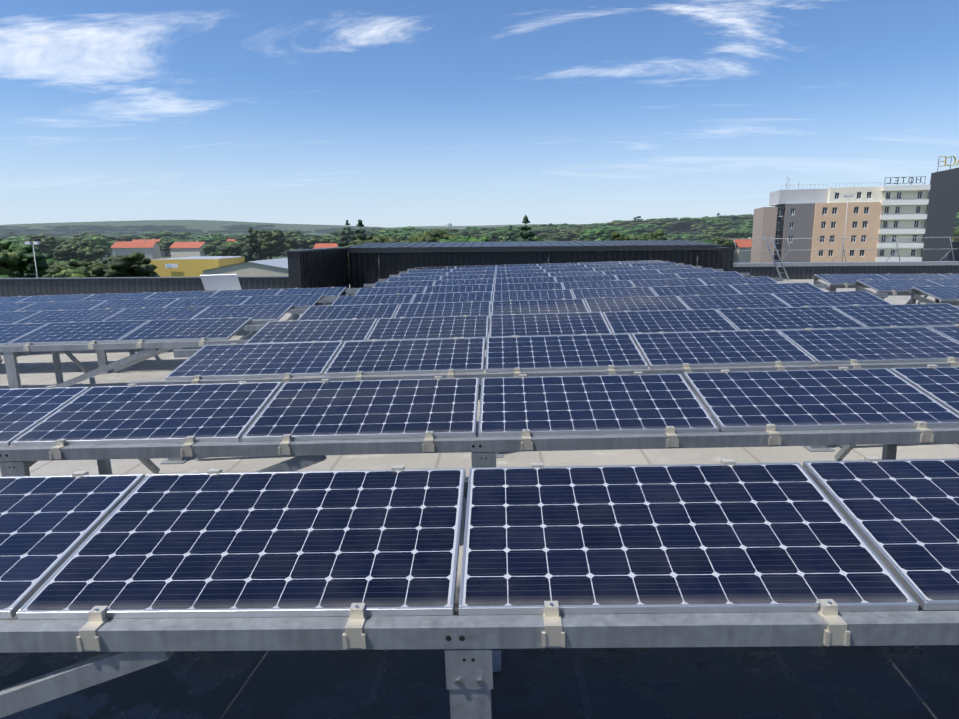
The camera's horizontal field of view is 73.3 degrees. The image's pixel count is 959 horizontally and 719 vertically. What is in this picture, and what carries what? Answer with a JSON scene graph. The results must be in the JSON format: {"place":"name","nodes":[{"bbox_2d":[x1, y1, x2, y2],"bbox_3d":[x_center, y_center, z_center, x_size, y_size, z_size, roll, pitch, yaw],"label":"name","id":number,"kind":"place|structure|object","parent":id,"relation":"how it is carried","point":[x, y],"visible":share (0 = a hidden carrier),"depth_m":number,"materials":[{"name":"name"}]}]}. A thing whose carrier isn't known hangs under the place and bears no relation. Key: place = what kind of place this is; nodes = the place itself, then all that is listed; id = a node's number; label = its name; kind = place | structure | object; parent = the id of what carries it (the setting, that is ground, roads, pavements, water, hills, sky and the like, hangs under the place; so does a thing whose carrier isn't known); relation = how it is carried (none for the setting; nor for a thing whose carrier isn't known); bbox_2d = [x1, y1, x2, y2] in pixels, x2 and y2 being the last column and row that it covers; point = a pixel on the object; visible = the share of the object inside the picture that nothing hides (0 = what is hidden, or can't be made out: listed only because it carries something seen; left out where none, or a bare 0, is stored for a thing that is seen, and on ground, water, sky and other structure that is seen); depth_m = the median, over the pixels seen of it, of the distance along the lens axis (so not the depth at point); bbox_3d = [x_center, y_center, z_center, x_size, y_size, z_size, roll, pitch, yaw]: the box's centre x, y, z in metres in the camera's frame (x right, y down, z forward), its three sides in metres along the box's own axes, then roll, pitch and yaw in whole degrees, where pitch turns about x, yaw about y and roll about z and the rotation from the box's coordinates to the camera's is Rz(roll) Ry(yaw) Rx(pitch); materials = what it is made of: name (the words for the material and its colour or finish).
{"place":"outdoors","nodes":[
{"label":"outdoors","id":0,"kind":"place"},
{"bbox_2d":[0,220,690,263],"bbox_3d":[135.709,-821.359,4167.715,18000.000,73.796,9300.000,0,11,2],"label":"hill","id":1,"kind":"structure","parent":0,"point":[206,225],"depth_m":1850.99,"materials":[{"name":"green plant"}]},
{"bbox_2d":[0,251,20,277],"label":"tree","id":2,"kind":"object","parent":1,"relation":"on","point":[8,261],"visible":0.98,"depth_m":100.79,"materials":[{"name":"green plant"}]},
{"bbox_2d":[13,270,41,277],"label":"tree","id":3,"kind":"object","parent":1,"relation":"on","point":[16,274],"visible":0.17,"depth_m":114.05,"materials":[{"name":"green plant"}]},
{"bbox_2d":[0,239,58,277],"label":"tree","id":4,"kind":"object","parent":1,"relation":"on","point":[44,263],"visible":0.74,"depth_m":106.08,"materials":[{"name":"green plant"}]},
{"bbox_2d":[0,228,60,233],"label":"tree","id":5,"kind":"object","parent":1,"relation":"on","point":[16,230],"visible":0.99,"depth_m":1584.27,"materials":[{"name":"plant"}]},
{"bbox_2d":[24,264,36,277],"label":"tree","id":6,"kind":"object","parent":1,"relation":"on","point":[30,268],"visible":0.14,"depth_m":87.11,"materials":[{"name":"green plant"}]},
{"bbox_2d":[25,241,40,277],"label":"light mast","id":7,"kind":"object","parent":1,"relation":"on","point":[34,243],"visible":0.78,"depth_m":81.49,"materials":[{"name":"grey metal"}]},
{"bbox_2d":[18,236,64,254],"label":"tree","id":8,"kind":"object","parent":1,"relation":"on","point":[47,244],"visible":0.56,"depth_m":216.36,"materials":[{"name":"green plant"}]},
{"bbox_2d":[20,233,79,236],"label":"tree","id":9,"kind":"object","parent":1,"relation":"on","point":[61,234],"visible":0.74,"depth_m":1378.60,"materials":[{"name":"green plant"}]},
{"bbox_2d":[44,225,80,229],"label":"tree","id":10,"kind":"object","parent":1,"relation":"on","point":[64,227],"visible":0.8,"depth_m":1673.66,"materials":[{"name":"green plant"}]},
{"bbox_2d":[50,243,85,260],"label":"tree","id":11,"kind":"object","parent":1,"relation":"on","point":[65,252],"visible":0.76,"depth_m":175.17,"materials":[{"name":"green plant"}]},
{"bbox_2d":[52,239,93,261],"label":"tree","id":12,"kind":"object","parent":1,"relation":"on","point":[81,243],"visible":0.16,"depth_m":181.65,"materials":[{"name":"green plant"}]},
{"bbox_2d":[42,260,106,277],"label":"tree","id":13,"kind":"object","parent":1,"relation":"on","point":[55,268],"visible":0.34,"depth_m":97.24,"materials":[{"name":"green plant"}]},
{"bbox_2d":[51,268,101,277],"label":"tree","id":14,"kind":"object","parent":1,"relation":"on","point":[76,273],"visible":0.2,"depth_m":83.36,"materials":[{"name":"green plant"}]},
{"bbox_2d":[68,232,100,239],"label":"tree","id":15,"kind":"object","parent":1,"relation":"on","point":[85,234],"visible":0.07,"depth_m":339.59,"materials":[{"name":"green plant"}]},
{"bbox_2d":[74,247,105,261],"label":"tree","id":16,"kind":"object","parent":1,"relation":"on","point":[90,254],"visible":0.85,"depth_m":172.87,"materials":[{"name":"green plant"}]},
{"bbox_2d":[74,235,120,256],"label":"tree","id":17,"kind":"object","parent":1,"relation":"on","point":[108,238],"visible":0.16,"depth_m":319.67,"materials":[{"name":"green plant"}]},
{"bbox_2d":[81,236,115,260],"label":"tree","id":18,"kind":"object","parent":1,"relation":"on","point":[99,240],"visible":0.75,"depth_m":275.67,"materials":[{"name":"green plant"}]},
{"bbox_2d":[92,244,110,255],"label":"tree","id":19,"kind":"object","parent":1,"relation":"on","point":[105,248],"visible":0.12,"depth_m":241.96,"materials":[{"name":"green plant"}]},
{"bbox_2d":[85,226,125,230],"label":"tree","id":20,"kind":"object","parent":1,"relation":"on","point":[110,228],"visible":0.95,"depth_m":1661.86,"materials":[{"name":"green plant"}]},
{"bbox_2d":[90,251,157,276],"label":"tree","id":21,"kind":"object","parent":1,"relation":"on","point":[123,266],"visible":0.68,"depth_m":86.26,"materials":[{"name":"green plant"}]},
{"bbox_2d":[111,240,160,258],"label":"house","id":22,"kind":"structure","parent":1,"relation":"on","point":[150,249],"depth_m":243.09,"materials":[{"name":"beige paint"}]},
{"bbox_2d":[119,235,152,240],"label":"tree","id":23,"kind":"object","parent":1,"relation":"on","point":[128,237],"visible":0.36,"depth_m":356.90,"materials":[{"name":"green plant"}]},
{"bbox_2d":[132,238,164,255],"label":"house","id":24,"kind":"structure","parent":1,"relation":"on","point":[161,252],"depth_m":334.20,"materials":[{"name":"red tile"}]},
{"bbox_2d":[123,231,176,234],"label":"tree","id":25,"kind":"object","parent":1,"relation":"on","point":[138,233],"visible":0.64,"depth_m":1448.60,"materials":[{"name":"green plant"}]},
{"bbox_2d":[120,225,186,230],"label":"tree","id":26,"kind":"object","parent":1,"relation":"on","point":[155,226],"visible":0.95,"depth_m":1618.86,"materials":[{"name":"green plant"}]},
{"bbox_2d":[143,231,191,252],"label":"tree","id":27,"kind":"object","parent":1,"relation":"on","point":[166,234],"visible":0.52,"depth_m":455.04,"materials":[{"name":"green plant"}]},
{"bbox_2d":[161,239,186,250],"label":"tree","id":28,"kind":"object","parent":1,"relation":"on","point":[167,245],"visible":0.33,"depth_m":273.80,"materials":[{"name":"green plant"}]},
{"bbox_2d":[153,228,202,232],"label":"tree","id":29,"kind":"object","parent":1,"relation":"on","point":[179,229],"visible":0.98,"depth_m":1604.89,"materials":[{"name":"green plant"}]},
{"bbox_2d":[169,240,209,257],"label":"house","id":30,"kind":"structure","parent":1,"relation":"on","point":[184,249],"depth_m":250.23,"materials":[{"name":"beige paint"}]},
{"bbox_2d":[150,256,244,276],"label":"yellow hall","id":31,"kind":"structure","parent":1,"relation":"on","point":[193,266],"depth_m":151.42,"materials":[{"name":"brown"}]},
{"bbox_2d":[190,233,223,239],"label":"tree","id":32,"kind":"object","parent":1,"relation":"on","point":[207,236],"visible":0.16,"depth_m":381.47,"materials":[{"name":"green plant"}]},
{"bbox_2d":[190,236,226,241],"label":"tree","id":33,"kind":"object","parent":1,"relation":"on","point":[211,239],"visible":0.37,"depth_m":287.74,"materials":[{"name":"green plant"}]},
{"bbox_2d":[201,244,220,254],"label":"tree","id":34,"kind":"object","parent":1,"relation":"on","point":[208,249],"visible":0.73,"depth_m":228.39,"materials":[{"name":"green plant"}]},
{"bbox_2d":[206,240,232,246],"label":"tree","id":35,"kind":"object","parent":1,"relation":"on","point":[217,243],"visible":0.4,"depth_m":263.37,"materials":[{"name":"green plant"}]},
{"bbox_2d":[207,230,248,233],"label":"tree","id":36,"kind":"object","parent":1,"relation":"on","point":[227,231],"visible":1,"depth_m":1551.52,"materials":[{"name":"green plant"}]},
{"bbox_2d":[218,243,242,255],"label":"tree","id":37,"kind":"object","parent":1,"relation":"on","point":[234,249],"visible":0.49,"depth_m":188.80,"materials":[{"name":"green plant"}]},
{"bbox_2d":[202,258,288,275],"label":"grey hall","id":38,"kind":"structure","parent":1,"relation":"on","point":[274,267],"depth_m":138.56,"materials":[{"name":"beige metal"}]},
{"bbox_2d":[222,224,274,229],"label":"tree","id":39,"kind":"object","parent":1,"relation":"on","point":[253,226],"visible":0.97,"depth_m":1650.00,"materials":[{"name":"green plant"}]},
{"bbox_2d":[240,226,266,261],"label":"tree","id":40,"kind":"object","parent":1,"relation":"on","point":[251,251],"visible":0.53,"depth_m":170.04,"materials":[{"name":"green plant"}]},
{"bbox_2d":[240,238,282,256],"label":"tree","id":41,"kind":"object","parent":1,"relation":"on","point":[268,247],"visible":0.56,"depth_m":190.31,"materials":[{"name":"green plant"}]},
{"bbox_2d":[245,229,300,258],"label":"tree","id":42,"kind":"object","parent":1,"relation":"on","point":[286,243],"visible":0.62,"depth_m":210.88,"materials":[{"name":"green plant"}]},
{"bbox_2d":[282,231,313,238],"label":"tree","id":43,"kind":"object","parent":1,"relation":"on","point":[296,234],"visible":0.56,"depth_m":346.10,"materials":[{"name":"green plant"}]},
{"bbox_2d":[298,236,320,248],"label":"tree","id":44,"kind":"object","parent":1,"relation":"on","point":[304,243],"visible":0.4,"depth_m":243.11,"materials":[{"name":"green plant"}]},
{"bbox_2d":[306,237,336,247],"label":"tree","id":45,"kind":"object","parent":1,"relation":"on","point":[312,241],"visible":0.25,"depth_m":231.61,"materials":[{"name":"green plant"}]},
{"bbox_2d":[313,243,337,248],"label":"house","id":46,"kind":"structure","parent":1,"relation":"on","point":[323,245],"depth_m":216.46,"materials":[{"name":"red"}]},
{"bbox_2d":[337,230,348,246],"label":"tree","id":47,"kind":"object","parent":1,"relation":"on","point":[341,244],"visible":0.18,"depth_m":156.02,"materials":[{"name":"green plant"}]},
{"bbox_2d":[338,220,353,246],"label":"tree","id":48,"kind":"object","parent":1,"relation":"on","point":[349,234],"visible":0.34,"depth_m":210.38,"materials":[{"name":"green plant"}]},
{"bbox_2d":[315,227,382,230],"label":"tree","id":49,"kind":"object","parent":1,"relation":"on","point":[363,228],"visible":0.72,"depth_m":1679.88,"materials":[{"name":"green plant"}]},
{"bbox_2d":[349,219,366,245],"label":"tree","id":50,"kind":"object","parent":1,"relation":"on","point":[363,237],"visible":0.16,"depth_m":147.39,"materials":[{"name":"green plant"}]},
{"bbox_2d":[352,235,401,244],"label":"tree","id":51,"kind":"object","parent":1,"relation":"on","point":[376,239],"visible":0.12,"depth_m":142.19,"materials":[{"name":"green plant"}]},
{"bbox_2d":[369,226,423,237],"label":"tree","id":52,"kind":"object","parent":1,"relation":"on","point":[402,230],"visible":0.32,"depth_m":331.88,"materials":[{"name":"green plant"}]},
{"bbox_2d":[397,233,419,240],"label":"tree","id":53,"kind":"object","parent":1,"relation":"on","point":[405,237],"visible":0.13,"depth_m":244.88,"materials":[{"name":"green plant"}]},
{"bbox_2d":[394,231,427,235],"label":"tree","id":54,"kind":"object","parent":1,"relation":"on","point":[407,233],"visible":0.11,"depth_m":306.58,"materials":[{"name":"green plant"}]},
{"bbox_2d":[407,235,439,241],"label":"tree","id":55,"kind":"object","parent":1,"relation":"on","point":[417,238],"visible":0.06,"depth_m":112.01,"materials":[{"name":"green plant"}]},
{"bbox_2d":[412,230,459,240],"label":"tree","id":56,"kind":"object","parent":1,"relation":"on","point":[440,235],"visible":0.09,"depth_m":124.49,"materials":[{"name":"green plant"}]},
{"bbox_2d":[439,228,468,235],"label":"tree","id":57,"kind":"object","parent":1,"relation":"on","point":[450,230],"visible":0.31,"depth_m":410.02,"materials":[{"name":"green plant"}]},
{"bbox_2d":[439,235,489,241],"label":"tree","id":58,"kind":"object","parent":1,"relation":"on","point":[468,238],"visible":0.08,"depth_m":103.19,"materials":[{"name":"green plant"}]},
{"bbox_2d":[463,229,487,235],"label":"tree","id":59,"kind":"object","parent":1,"relation":"on","point":[472,232],"visible":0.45,"depth_m":440.85,"materials":[{"name":"green plant"}]},
{"bbox_2d":[461,226,492,230],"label":"tree","id":60,"kind":"object","parent":1,"relation":"on","point":[478,228],"visible":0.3,"depth_m":514.04,"materials":[{"name":"green plant"}]},
{"bbox_2d":[0,279,958,718],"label":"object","id":61,"kind":"structure","parent":1,"relation":"on","point":[910,681],"depth_m":3.34,"materials":[{"name":"grey concrete"}]},
{"bbox_2d":[0,288,359,388],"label":"mounting frame","id":62,"kind":"object","parent":61,"relation":"on","point":[11,354],"visible":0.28,"depth_m":9.54,"materials":[{"name":"grey metal"}]},
{"bbox_2d":[20,288,321,350],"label":"panel clamps","id":63,"kind":"object","parent":62,"relation":"on","point":[201,343],"visible":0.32,"depth_m":9.47,"materials":[{"name":"beige metal"}]},
{"bbox_2d":[0,287,345,345],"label":"solar panels","id":64,"kind":"object","parent":62,"relation":"on","point":[208,314],"visible":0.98,"depth_m":12.16,"materials":[{"name":"blue"}]},
{"bbox_2d":[200,274,241,290],"bbox_3d":[-7.054,-1.607,17.694,1.000,1.457,0.943,-1,11,2],"label":"roof hatch","id":65,"kind":"object","parent":61,"relation":"on","point":[219,282],"visible":0.23,"depth_m":17.59,"materials":[{"name":"silver metal"}]},
{"bbox_2d":[0,261,958,718],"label":"mounting frame","id":66,"kind":"object","parent":61,"relation":"on","point":[468,643],"visible":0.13,"depth_m":2.37,"materials":[{"name":"grey metal"}]},
{"bbox_2d":[0,260,958,619],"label":"solar panels","id":67,"kind":"object","parent":66,"relation":"on","point":[764,538],"visible":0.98,"depth_m":3.19,"materials":[{"name":"blue glass"}]},
{"bbox_2d":[46,261,958,650],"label":"mounting clamps","id":68,"kind":"object","parent":66,"relation":"attached to","point":[836,631],"visible":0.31,"depth_m":2.41,"materials":[{"name":"metal"}]},
{"bbox_2d":[0,261,958,296],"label":"parapets","id":69,"kind":"object","parent":61,"relation":"on","point":[10,287],"depth_m":22.94,"materials":[{"name":"grey"}]},
{"bbox_2d":[733,237,958,262],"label":"guard rail","id":70,"kind":"object","parent":69,"relation":"on","point":[789,250],"visible":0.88,"depth_m":29.15,"materials":[{"name":"silver metal"}]},
{"bbox_2d":[285,239,733,304],"bbox_3d":[2.401,-3.762,27.266,17.350,2.400,12.050,0,11,2],"label":"plant enclosure","id":71,"kind":"object","parent":61,"relation":"on","point":[371,263],"visible":0.62,"depth_m":28.04,"materials":[{"name":"grey metal"}]},
{"bbox_2d":[763,236,789,280],"bbox_3d":[13.280,-4.419,28.747,0.445,2.180,1.320,-6,12,-26],"label":"ladder","id":72,"kind":"object","parent":61,"relation":"on","point":[780,260],"visible":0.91,"depth_m":28.76,"materials":[{"name":"silver metal"}]},
{"bbox_2d":[812,276,958,305],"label":"mounting frame","id":73,"kind":"object","parent":61,"relation":"on","point":[912,292],"visible":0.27,"depth_m":14.66,"materials":[{"name":"paint"}]},
{"bbox_2d":[814,274,958,300],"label":"solar panels","id":74,"kind":"object","parent":73,"relation":"on","point":[946,288],"visible":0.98,"depth_m":15.41,"materials":[{"name":"blue"}]},
{"bbox_2d":[473,234,502,239],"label":"tree","id":75,"kind":"object","parent":1,"relation":"on","point":[479,236],"visible":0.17,"depth_m":288.95,"materials":[{"name":"green plant"}]},
{"bbox_2d":[504,225,516,241],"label":"tree","id":76,"kind":"object","parent":1,"relation":"on","point":[510,238],"visible":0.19,"depth_m":185.62,"materials":[{"name":"green plant"}]},
{"bbox_2d":[488,228,534,239],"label":"tree","id":77,"kind":"object","parent":1,"relation":"on","point":[502,232],"visible":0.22,"depth_m":361.65,"materials":[{"name":"green plant"}]},
{"bbox_2d":[514,215,535,240],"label":"tree","id":78,"kind":"object","parent":1,"relation":"on","point":[523,236],"visible":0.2,"depth_m":134.39,"materials":[{"name":"green plant"}]},
{"bbox_2d":[528,227,556,235],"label":"tree","id":79,"kind":"object","parent":1,"relation":"on","point":[539,230],"visible":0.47,"depth_m":411.82,"materials":[{"name":"green plant"}]},
{"bbox_2d":[546,228,589,240],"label":"tree","id":80,"kind":"object","parent":1,"relation":"on","point":[570,235],"visible":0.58,"depth_m":332.34,"materials":[{"name":"green plant"}]},
{"bbox_2d":[577,228,611,240],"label":"tree","id":81,"kind":"object","parent":1,"relation":"on","point":[593,234],"visible":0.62,"depth_m":258.32,"materials":[{"name":"green plant"}]},
{"bbox_2d":[590,225,623,231],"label":"tree","id":82,"kind":"object","parent":1,"relation":"on","point":[610,228],"visible":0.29,"depth_m":427.69,"materials":[{"name":"green plant"}]},
{"bbox_2d":[606,232,629,240],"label":"tree","id":83,"kind":"object","parent":1,"relation":"on","point":[614,236],"visible":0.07,"depth_m":124.10,"materials":[{"name":"green plant"}]},
{"bbox_2d":[614,227,650,234],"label":"tree","id":84,"kind":"object","parent":1,"relation":"on","point":[640,230],"visible":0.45,"depth_m":383.38,"materials":[{"name":"green plant"}]},
{"bbox_2d":[606,220,665,227],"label":"tree","id":85,"kind":"object","parent":1,"relation":"on","point":[627,223],"visible":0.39,"depth_m":525.28,"materials":[{"name":"green plant"}]},
{"bbox_2d":[629,224,661,228],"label":"tree","id":86,"kind":"object","parent":1,"relation":"on","point":[649,226],"visible":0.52,"depth_m":489.56,"materials":[{"name":"green plant"}]},
{"bbox_2d":[629,230,666,239],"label":"tree","id":87,"kind":"object","parent":1,"relation":"on","point":[656,235],"visible":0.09,"depth_m":137.86,"materials":[{"name":"green plant"}]},
{"bbox_2d":[643,217,678,222],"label":"tree","id":88,"kind":"object","parent":1,"relation":"on","point":[664,220],"visible":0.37,"depth_m":613.16,"materials":[{"name":"green plant"}]},
{"bbox_2d":[664,234,688,239],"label":"tree","id":89,"kind":"object","parent":1,"relation":"on","point":[675,237],"visible":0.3,"depth_m":330.14,"materials":[{"name":"green plant"}]},
{"bbox_2d":[668,220,701,232],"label":"tree","id":90,"kind":"object","parent":1,"relation":"on","point":[681,224],"visible":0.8,"depth_m":531.65,"materials":[{"name":"green plant"}]},
{"bbox_2d":[678,234,709,240],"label":"tree","id":91,"kind":"object","parent":1,"relation":"on","point":[697,237],"visible":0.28,"depth_m":389.86,"materials":[{"name":"green plant"}]},
{"bbox_2d":[689,224,709,233],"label":"tree","id":92,"kind":"object","parent":1,"relation":"on","point":[694,228],"visible":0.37,"depth_m":488.06,"materials":[{"name":"green plant"}]},
{"bbox_2d":[677,216,733,223],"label":"tree","id":93,"kind":"object","parent":1,"relation":"on","point":[701,219],"visible":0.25,"depth_m":534.95,"materials":[{"name":"green plant"}]},
{"bbox_2d":[701,226,731,238],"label":"tree","id":94,"kind":"object","parent":1,"relation":"on","point":[708,230],"visible":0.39,"depth_m":407.19,"materials":[{"name":"green plant"}]},
{"bbox_2d":[701,218,736,225],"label":"tree","id":95,"kind":"object","parent":1,"relation":"on","point":[715,221],"visible":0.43,"depth_m":492.37,"materials":[{"name":"green plant"}]},
{"bbox_2d":[706,236,737,249],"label":"tree","id":96,"kind":"object","parent":1,"relation":"on","point":[724,242],"visible":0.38,"depth_m":191.33,"materials":[{"name":"green plant"}]},
{"bbox_2d":[709,222,734,227],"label":"tree","id":97,"kind":"object","parent":1,"relation":"on","point":[722,224],"visible":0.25,"depth_m":480.95,"materials":[{"name":"green plant"}]},
{"bbox_2d":[709,229,751,238],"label":"tree","id":98,"kind":"object","parent":1,"relation":"on","point":[730,233],"visible":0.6,"depth_m":343.66,"materials":[{"name":"green plant"}]},
{"bbox_2d":[728,219,752,226],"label":"tree","id":99,"kind":"object","parent":1,"relation":"on","point":[743,222],"visible":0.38,"depth_m":469.85,"materials":[{"name":"green plant"}]},
{"bbox_2d":[732,237,751,262],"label":"house","id":100,"kind":"structure","parent":1,"relation":"on","point":[744,256],"depth_m":196.15,"materials":[{"name":"beige paint"}]},
{"bbox_2d":[841,194,853,261],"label":"light mast","id":101,"kind":"object","parent":1,"relation":"on","point":[846,195],"visible":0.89,"depth_m":122.73,"materials":[{"name":"grey metal"}]},
{"bbox_2d":[750,156,958,262],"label":"hotel","id":102,"kind":"structure","parent":1,"relation":"on","point":[876,217],"depth_m":141.45,"materials":[{"name":"white paint"}]},
{"bbox_2d":[0,0,958,227],"label":"sky","id":103,"kind":"structure","parent":0,"point":[378,113],"materials":[{"name":"blue"}]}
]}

